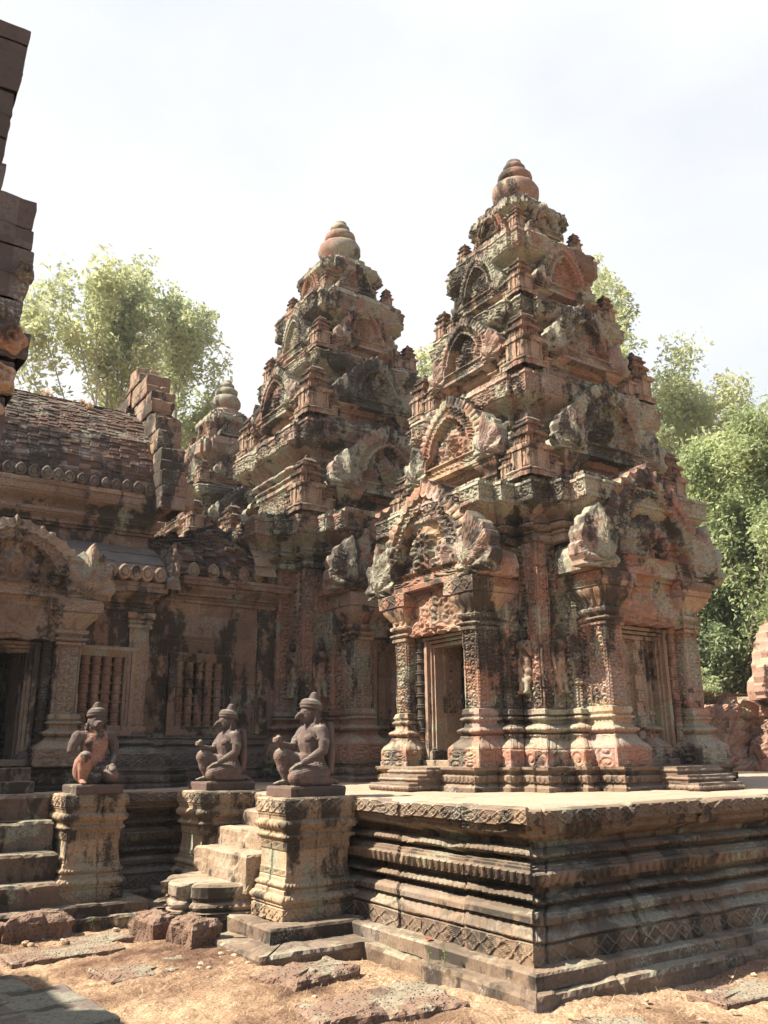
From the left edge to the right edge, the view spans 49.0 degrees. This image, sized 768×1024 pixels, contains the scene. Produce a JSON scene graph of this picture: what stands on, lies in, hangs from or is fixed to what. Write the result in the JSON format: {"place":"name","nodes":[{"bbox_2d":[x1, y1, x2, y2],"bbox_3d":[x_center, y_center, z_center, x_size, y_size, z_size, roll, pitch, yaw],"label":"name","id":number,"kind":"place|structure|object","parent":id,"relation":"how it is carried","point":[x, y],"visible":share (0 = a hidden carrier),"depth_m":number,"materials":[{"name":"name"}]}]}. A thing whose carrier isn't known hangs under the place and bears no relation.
{"place":"outdoors","nodes":[
{"label":"outdoors","id":0,"kind":"place"},
{"bbox_2d":[154,380,254,536],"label":"temple tower","id":1,"kind":"structure","parent":0,"point":[212,450],"depth_m":19.98,"materials":[{"name":"stone"}]},
{"bbox_2d":[222,479,245,487],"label":"false door","id":2,"kind":"structure","parent":1,"relation":"in","point":[228,482],"depth_m":20.10,"materials":[{"name":"brown stone"}]},
{"bbox_2d":[218,221,421,782],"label":"temple tower","id":3,"kind":"structure","parent":0,"point":[322,461],"depth_m":14.17,"materials":[{"name":"stone"}]},
{"bbox_2d":[269,416,291,436],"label":"false door","id":4,"kind":"structure","parent":3,"relation":"in","point":[284,422],"depth_m":15.58,"materials":[{"name":"brown stone"}]},
{"bbox_2d":[348,349,374,358],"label":"false door","id":5,"kind":"structure","parent":3,"relation":"in","point":[366,355],"depth_m":15.86,"materials":[{"name":"brown stone"}]},
{"bbox_2d":[350,409,395,430],"bbox_3d":[-0.324,-1.794,15.431,1.158,0.850,0.513,10,-19,-32],"label":"false door","id":6,"kind":"structure","parent":3,"relation":"in","point":[359,416],"depth_m":15.21,"materials":[{"name":"brown stone"}]},
{"bbox_2d":[354,495,392,511],"bbox_3d":[-0.145,-0.158,14.707,1.426,1.191,0.591,10,-19,-32],"label":"false door","id":7,"kind":"structure","parent":3,"relation":"in","point":[369,503],"depth_m":14.35,"materials":[{"name":"brown stone"}]},
{"bbox_2d":[377,651,397,737],"bbox_3d":[0.151,3.028,13.385,0.700,1.605,0.164,10,-19,-32],"label":"false door","id":8,"kind":"structure","parent":3,"relation":"in","point":[386,665],"depth_m":13.38,"materials":[{"name":"stone"}]},
{"bbox_2d":[0,928,767,1023],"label":"ground","id":9,"kind":"structure","parent":0,"point":[168,990],"depth_m":5.84,"materials":[{"name":"brown soil"}]},
{"bbox_2d":[0,921,4,942],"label":"stone block","id":10,"kind":"object","parent":9,"relation":"on","point":[1,928],"depth_m":7.54,"materials":[{"name":"brown stone"}]},
{"bbox_2d":[0,974,31,993],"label":"stone block","id":11,"kind":"structure","parent":9,"relation":"on","point":[10,983],"depth_m":5.97,"materials":[{"name":"grey stone"}]},
{"bbox_2d":[0,19,36,452],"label":"library gable","id":12,"kind":"structure","parent":9,"relation":"on","point":[17,215],"depth_m":3.52,"materials":[{"name":"brown stone"}]},
{"bbox_2d":[21,940,28,945],"bbox_3d":[-3.171,3.820,7.453,0.067,0.054,0.074,9,-18,-29],"label":"pale stone","id":13,"kind":"object","parent":9,"relation":"on","point":[24,943],"visible":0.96,"depth_m":7.43,"materials":[{"name":"beige stone"}]},
{"bbox_2d":[0,794,59,922],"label":"stone staircase","id":14,"kind":"structure","parent":9,"relation":"on","point":[28,859],"depth_m":8.45,"materials":[{"name":"stone"}]},
{"bbox_2d":[1,909,74,943],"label":"stone block","id":15,"kind":"object","parent":9,"relation":"on","point":[32,926],"depth_m":7.69,"materials":[{"name":"brown stone"}]},
{"bbox_2d":[0,984,87,1015],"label":"stone block","id":16,"kind":"structure","parent":9,"relation":"on","point":[20,1002],"depth_m":5.65,"materials":[{"name":"grey stone"}]},
{"bbox_2d":[0,999,119,1023],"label":"stone block","id":17,"kind":"structure","parent":9,"relation":"on","point":[90,1011],"depth_m":5.27,"materials":[{"name":"grey stone"}]},
{"bbox_2d":[0,940,125,968],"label":"stone block","id":18,"kind":"structure","parent":9,"relation":"on","point":[26,957],"depth_m":7.05,"materials":[{"name":"brown stone"}]},
{"bbox_2d":[60,938,68,944],"bbox_3d":[-2.850,3.832,7.511,0.076,0.061,0.064,-1,-16,0],"label":"pale stone","id":19,"kind":"object","parent":9,"relation":"on","point":[63,941],"visible":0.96,"depth_m":7.49,"materials":[{"name":"beige stone"}]},
{"bbox_2d":[38,792,147,932],"bbox_3d":[-3.183,3.622,8.755,1.208,1.344,1.235,10,-19,-32],"label":"statue pedestal","id":20,"kind":"object","parent":9,"relation":"on","point":[90,879],"visible":0.82,"depth_m":8.57,"materials":[{"name":"stone"}]},
{"bbox_2d":[62,702,123,794],"bbox_3d":[-3.124,2.533,9.093,0.554,0.947,0.608,10,-19,-32],"label":"guardian statue","id":21,"kind":"object","parent":20,"relation":"on","point":[93,772],"visible":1,"depth_m":8.99,"materials":[{"name":"brown stone"}]},
{"bbox_2d":[66,931,134,944],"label":"stone block","id":22,"kind":"structure","parent":9,"relation":"on","point":[118,937],"depth_m":7.60,"materials":[{"name":"brown stone"}]},
{"bbox_2d":[113,927,120,931],"bbox_3d":[-2.530,3.961,7.971,0.076,0.061,0.064,5,-17,-17],"label":"pale stone","id":23,"kind":"object","parent":9,"relation":"on","point":[115,929],"visible":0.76,"depth_m":7.95,"materials":[{"name":"beige stone"}]},
{"bbox_2d":[15,243,235,450],"bbox_3d":[-9.683,-0.134,31.160,6.003,21.584,11.193,-7,-17,23],"label":"broadleaf tree","id":24,"kind":"object","parent":9,"relation":"on","point":[123,301],"visible":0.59,"depth_m":30.65,"materials":[{"name":"green plant"}]},
{"bbox_2d":[86,955,201,984],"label":"stone block","id":25,"kind":"structure","parent":9,"relation":"on","point":[119,973],"depth_m":6.39,"materials":[{"name":"brown stone"}]},
{"bbox_2d":[128,908,175,941],"bbox_3d":[-2.131,3.876,7.793,0.324,0.348,0.533,12,-20,-38],"label":"stone block","id":26,"kind":"object","parent":9,"relation":"on","point":[148,925],"depth_m":7.72,"materials":[{"name":"brown stone"}]},
{"bbox_2d":[177,401,191,446],"bbox_3d":[-11.052,3.439,36.907,11.254,17.856,6.535,-4,-16,13],"label":"broadleaf tree","id":27,"kind":"object","parent":9,"relation":"on","point":[185,416],"depth_m":38.89,"materials":[{"name":"green plant"}]},
{"bbox_2d":[166,912,222,949],"bbox_3d":[-1.688,3.746,7.404,0.430,0.377,0.351,-13,-20,37],"label":"stone block","id":28,"kind":"object","parent":9,"relation":"on","point":[191,931],"depth_m":7.34,"materials":[{"name":"brown stone"}]},
{"bbox_2d":[145,789,265,909],"bbox_3d":[-1.861,3.759,9.274,1.372,1.341,1.269,10,-19,-32],"label":"statue pedestal","id":29,"kind":"object","parent":9,"relation":"on","point":[204,815],"visible":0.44,"depth_m":9.16,"materials":[{"name":"stone"}]},
{"bbox_2d":[189,704,254,790],"bbox_3d":[-1.834,2.688,9.676,0.611,0.947,0.531,10,-19,-32],"label":"guardian statue","id":30,"kind":"object","parent":29,"relation":"on","point":[224,768],"visible":1,"depth_m":9.57,"materials":[{"name":"stone"}]},
{"bbox_2d":[150,791,265,932],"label":"stone staircase","id":31,"kind":"structure","parent":9,"relation":"on","point":[219,882],"depth_m":7.98,"materials":[{"name":"beige stone"}]},
{"bbox_2d":[212,795,372,965],"bbox_3d":[-0.746,3.267,7.581,1.491,1.339,1.437,10,-19,-32],"label":"statue pedestal","id":32,"kind":"object","parent":9,"relation":"on","point":[304,891],"visible":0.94,"depth_m":7.54,"materials":[{"name":"stone"}]},
{"bbox_2d":[266,692,345,796],"bbox_3d":[-0.736,2.231,8.143,0.616,0.965,0.542,10,-19,-32],"label":"guardian statue","id":33,"kind":"object","parent":32,"relation":"on","point":[307,770],"visible":1,"depth_m":8.04,"materials":[{"name":"stone"}]},
{"bbox_2d":[249,956,359,991],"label":"stone block","id":34,"kind":"structure","parent":9,"relation":"on","point":[296,976],"depth_m":6.18,"materials":[{"name":"stone"}]},
{"bbox_2d":[295,981,469,1023],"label":"stone block","id":35,"kind":"structure","parent":9,"relation":"on","point":[404,1001],"depth_m":5.37,"materials":[{"name":"stone"}]},
{"bbox_2d":[0,771,767,1013],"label":"stone terrace","id":36,"kind":"structure","parent":9,"relation":"on","point":[534,902],"depth_m":6.68,"materials":[{"name":"stone"}]},
{"bbox_2d":[0,366,193,793],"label":"temple hall","id":37,"kind":"structure","parent":36,"relation":"on","point":[94,499],"depth_m":11.11,"materials":[{"name":"stone"}]},
{"bbox_2d":[40,387,51,395],"bbox_3d":[-5.296,-1.882,13.157,0.296,0.182,0.335,10,-19,-32],"label":"grass tuft","id":38,"kind":"object","parent":37,"relation":"on","point":[44,393],"visible":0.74,"depth_m":13.12,"materials":[{"name":"beige plant"}]},
{"bbox_2d":[85,400,94,407],"bbox_3d":[-4.537,-1.662,12.971,0.202,0.124,0.196,10,-19,-32],"label":"grass tuft","id":39,"kind":"object","parent":37,"relation":"on","point":[89,405],"visible":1,"depth_m":12.95,"materials":[{"name":"beige plant"}]},
{"bbox_2d":[76,645,136,735],"bbox_3d":[-3.714,2.289,10.813,0.960,1.127,0.200,10,-19,-32],"label":"window","id":40,"kind":"structure","parent":37,"relation":"in","point":[120,654],"depth_m":10.89,"materials":[{"name":"stone"}]},
{"bbox_2d":[113,514,295,784],"bbox_3d":[-3.247,2.102,13.507,3.286,4.259,2.881,10,-19,-32],"label":"vestibule","id":41,"kind":"object","parent":36,"relation":"on","point":[211,635],"visible":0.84,"depth_m":12.75,"materials":[{"name":"stone"}]},
{"bbox_2d":[164,652,233,735],"bbox_3d":[-2.751,2.706,12.493,1.016,1.182,0.208,10,-19,-32],"label":"window","id":42,"kind":"structure","parent":41,"relation":"in","point":[175,677],"depth_m":12.45,"materials":[{"name":"stone"}]},
{"bbox_2d":[413,342,433,376],"bbox_3d":[1.661,1.471,30.741,4.272,17.833,5.840,10,-19,-32],"label":"broadleaf tree","id":43,"kind":"object","parent":9,"relation":"on","point":[428,367],"visible":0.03,"depth_m":33.69,"materials":[{"name":"green plant"}]},
{"bbox_2d":[571,1015,655,1023],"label":"stone block","id":44,"kind":"structure","parent":9,"relation":"on","point":[616,1020],"depth_m":5.15,"materials":[{"name":"stone"}]},
{"bbox_2d":[591,253,657,396],"bbox_3d":[8.771,-0.322,29.434,3.558,20.287,5.903,-2,-16,5],"label":"broadleaf tree","id":45,"kind":"object","parent":9,"relation":"on","point":[623,313],"visible":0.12,"depth_m":30.86,"materials":[{"name":"green plant"}]},
{"bbox_2d":[656,367,731,690],"bbox_3d":[14.651,2.330,34.393,7.926,18.066,7.378,-2,-16,5],"label":"broadleaf tree","id":46,"kind":"object","parent":9,"relation":"on","point":[706,388],"depth_m":36.39,"materials":[{"name":"green plant"}]},
{"bbox_2d":[647,326,756,498],"bbox_3d":[9.354,1.766,29.978,10.546,16.814,8.228,10,-19,-32],"label":"broadleaf tree","id":47,"kind":"object","parent":9,"relation":"on","point":[680,409],"visible":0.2,"depth_m":29.65,"materials":[{"name":"green plant"}]},
{"bbox_2d":[701,667,722,733],"bbox_3d":[7.108,5.438,19.795,2.146,3.621,2.084,10,-19,-32],"label":"shrub","id":48,"kind":"object","parent":9,"relation":"on","point":[709,685],"visible":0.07,"depth_m":19.76,"materials":[{"name":"green plant"}]},
{"bbox_2d":[671,395,767,693],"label":"mango tree","id":49,"kind":"object","parent":9,"relation":"on","point":[739,456],"visible":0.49,"depth_m":21.55,"materials":[{"name":"green plant"}]},
{"bbox_2d":[686,979,767,1009],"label":"stone block","id":50,"kind":"structure","parent":9,"relation":"on","point":[741,993],"depth_m":5.68,"materials":[{"name":"stone"}]},
{"bbox_2d":[702,691,753,770],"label":"enclosure wall","id":51,"kind":"structure","parent":9,"relation":"on","point":[729,716],"depth_m":19.47,"materials":[{"name":"red stone"}]},
{"bbox_2d":[696,607,762,693],"bbox_3d":[9.266,5.190,22.023,3.517,5.286,3.291,-8,-17,24],"label":"shrub","id":52,"kind":"object","parent":9,"relation":"on","point":[738,620],"visible":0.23,"depth_m":21.48,"materials":[{"name":"green plant"}]},
{"bbox_2d":[695,521,765,692],"bbox_3d":[9.061,4.128,24.012,7.352,8.624,5.591,10,-19,-32],"label":"mango tree","id":53,"kind":"object","parent":9,"relation":"on","point":[713,661],"visible":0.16,"depth_m":21.32,"materials":[{"name":"green plant"}]},
{"bbox_2d":[700,389,767,502],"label":"mango tree","id":54,"kind":"object","parent":9,"relation":"on","point":[730,492],"visible":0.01,"depth_m":25.42,"materials":[{"name":"green plant"}]},
{"bbox_2d":[730,616,767,770],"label":"gateway pavilion","id":55,"kind":"structure","parent":9,"relation":"on","point":[756,699],"depth_m":19.53,"materials":[{"name":"pink stone"}]},
{"bbox_2d":[0,0,767,447],"label":"sky","id":56,"kind":"structure","parent":0,"point":[226,140],"materials":[{"name":"white"}]},
{"bbox_2d":[1,936,767,1023],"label":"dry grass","id":57,"kind":"structure","parent":0,"point":[252,1002],"depth_m":5.62,"materials":[{"name":"brown plant"}]},
{"bbox_2d":[365,159,745,792],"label":"temple tower","id":58,"kind":"structure","parent":0,"point":[545,575],"depth_m":9.73,"materials":[{"name":"stone"}]},
{"bbox_2d":[442,468,483,486],"bbox_3d":[1.138,-0.434,10.820,0.513,0.983,1.181,10,-19,-32],"label":"false door","id":59,"kind":"structure","parent":58,"relation":"in","point":[463,478],"depth_m":10.60,"materials":[{"name":"brown stone"}]},
{"bbox_2d":[453,371,491,396],"bbox_3d":[1.329,-1.799,11.359,0.439,0.701,0.953,10,-19,-32],"label":"false door","id":60,"kind":"structure","parent":58,"relation":"in","point":[483,378],"depth_m":11.22,"materials":[{"name":"brown stone"}]},
{"bbox_2d":[546,297,567,304],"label":"false door","id":61,"kind":"structure","parent":58,"relation":"in","point":[548,297],"depth_m":11.46,"materials":[{"name":"brown stone"}]},
{"bbox_2d":[560,364,602,384],"bbox_3d":[2.464,-1.871,11.143,0.967,0.700,0.444,10,-19,-32],"label":"false door","id":62,"kind":"structure","parent":58,"relation":"in","point":[569,370],"depth_m":10.96,"materials":[{"name":"brown stone"}]},
{"bbox_2d":[579,461,624,476],"bbox_3d":[2.609,-0.524,10.549,1.181,0.980,0.510,10,-19,-32],"label":"false door","id":63,"kind":"structure","parent":58,"relation":"in","point":[594,467],"depth_m":10.30,"materials":[{"name":"brown stone"}]},
{"bbox_2d":[622,639,655,738],"bbox_3d":[2.851,2.090,9.458,0.576,1.310,0.145,10,-19,-32],"label":"false door","id":64,"kind":"structure","parent":58,"relation":"in","point":[641,695],"depth_m":9.51,"materials":[{"name":"stone"}]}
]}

